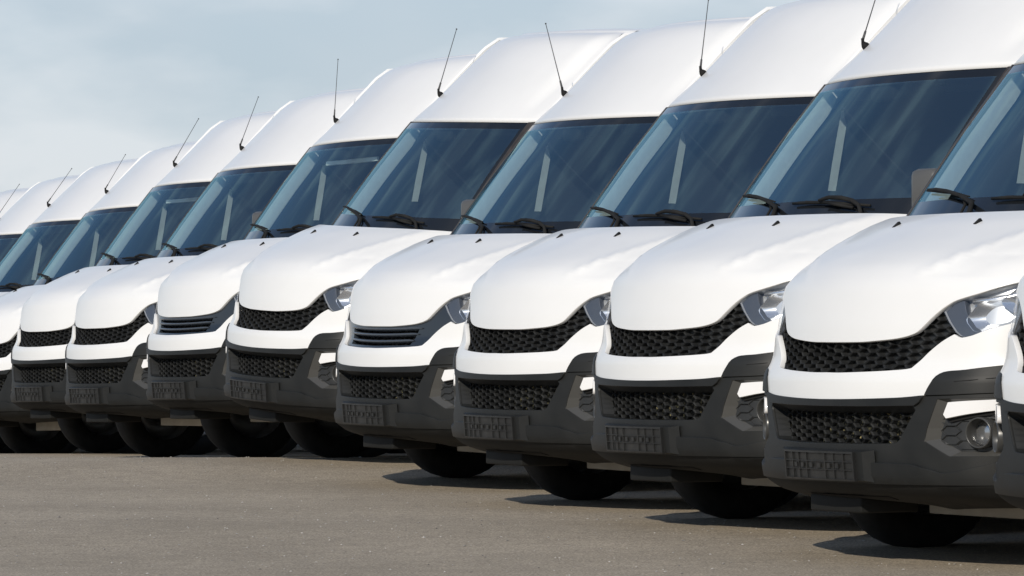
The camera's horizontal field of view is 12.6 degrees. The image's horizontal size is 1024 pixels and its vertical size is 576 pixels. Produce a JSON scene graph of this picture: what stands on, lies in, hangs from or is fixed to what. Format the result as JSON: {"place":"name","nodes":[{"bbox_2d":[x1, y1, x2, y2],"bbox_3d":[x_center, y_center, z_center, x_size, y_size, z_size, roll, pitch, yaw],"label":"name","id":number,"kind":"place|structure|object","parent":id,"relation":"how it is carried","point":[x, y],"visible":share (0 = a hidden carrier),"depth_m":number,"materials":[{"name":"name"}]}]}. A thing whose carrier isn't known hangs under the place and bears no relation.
{"place":"outdoors","nodes":[
{"label":"outdoors","id":0,"kind":"place"},
{"bbox_2d":[0,0,799,191],"label":"sky","id":1,"kind":"structure","parent":0,"point":[85,84],"materials":[{"name":"blue"}]},
{"bbox_2d":[0,444,1023,575],"bbox_3d":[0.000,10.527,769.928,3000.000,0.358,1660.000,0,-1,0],"label":"ground","id":2,"kind":"structure","parent":0,"point":[228,482],"depth_m":20.80,"materials":[{"name":"grey asphalt"}]},
{"bbox_2d":[0,188,28,217],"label":"delivery van","id":3,"kind":"object","parent":2,"relation":"on","point":[15,197],"visible":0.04,"depth_m":46.98,"materials":[{"name":"white paint"}]},
{"bbox_2d":[0,175,79,453],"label":"delivery van","id":4,"kind":"object","parent":2,"relation":"on","point":[23,212],"visible":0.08,"depth_m":44.55,"materials":[{"name":"metal"}]},
{"bbox_2d":[0,158,138,453],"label":"delivery van","id":5,"kind":"object","parent":2,"relation":"on","point":[26,258],"visible":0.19,"depth_m":42.41,"materials":[{"name":"metal"}]},
{"bbox_2d":[10,111,276,454],"bbox_3d":[-0.996,-0.068,37.723,6.403,2.763,2.209,0,-1,-29],"label":"delivery van","id":6,"kind":"object","parent":2,"relation":"on","point":[48,316],"visible":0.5,"depth_m":36.67,"materials":[{"name":"metal"}]},
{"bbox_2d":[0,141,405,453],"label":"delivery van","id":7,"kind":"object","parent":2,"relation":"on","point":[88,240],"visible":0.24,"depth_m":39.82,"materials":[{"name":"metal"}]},
{"bbox_2d":[65,88,364,456],"bbox_3d":[-0.294,-0.122,34.952,6.403,2.763,2.209,0,-1,-29],"label":"delivery van","id":8,"kind":"object","parent":2,"relation":"on","point":[106,362],"visible":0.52,"depth_m":33.82,"materials":[{"name":"metal"}]},
{"bbox_2d":[146,54,476,456],"bbox_3d":[0.517,-0.239,32.222,6.403,2.763,2.453,0,-1,-28],"label":"delivery van","id":9,"kind":"object","parent":2,"relation":"on","point":[198,295],"visible":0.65,"depth_m":31.15,"materials":[{"name":"metal"}]},
{"bbox_2d":[224,28,643,457],"bbox_3d":[1.245,-0.255,29.553,6.403,2.763,2.210,1,2,-27],"label":"delivery van","id":10,"kind":"object","parent":2,"relation":"on","point":[447,152],"visible":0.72,"depth_m":28.35,"materials":[{"name":"metal"}]},
{"bbox_2d":[334,17,750,484],"bbox_3d":[2.016,-0.217,27.071,6.403,2.690,2.453,0,0,-27],"label":"delivery van","id":11,"kind":"object","parent":2,"relation":"on","point":[554,172],"visible":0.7,"depth_m":25.93,"materials":[{"name":"metal"}]},
{"bbox_2d":[451,0,901,507],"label":"delivery van","id":12,"kind":"object","parent":2,"relation":"on","point":[527,350],"visible":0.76,"depth_m":23.36,"materials":[{"name":"metal"}]},
{"bbox_2d":[591,0,1023,518],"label":"delivery van","id":13,"kind":"object","parent":2,"relation":"on","point":[682,359],"visible":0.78,"depth_m":20.88,"materials":[{"name":"metal"}]},
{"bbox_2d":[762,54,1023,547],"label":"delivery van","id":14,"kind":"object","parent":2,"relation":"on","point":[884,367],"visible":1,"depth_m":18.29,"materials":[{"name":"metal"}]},
{"bbox_2d":[992,276,1023,509],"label":"delivery van","id":15,"kind":"object","parent":2,"relation":"on","point":[1008,443],"visible":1,"depth_m":16.78,"materials":[{"name":"metal"}]}
]}

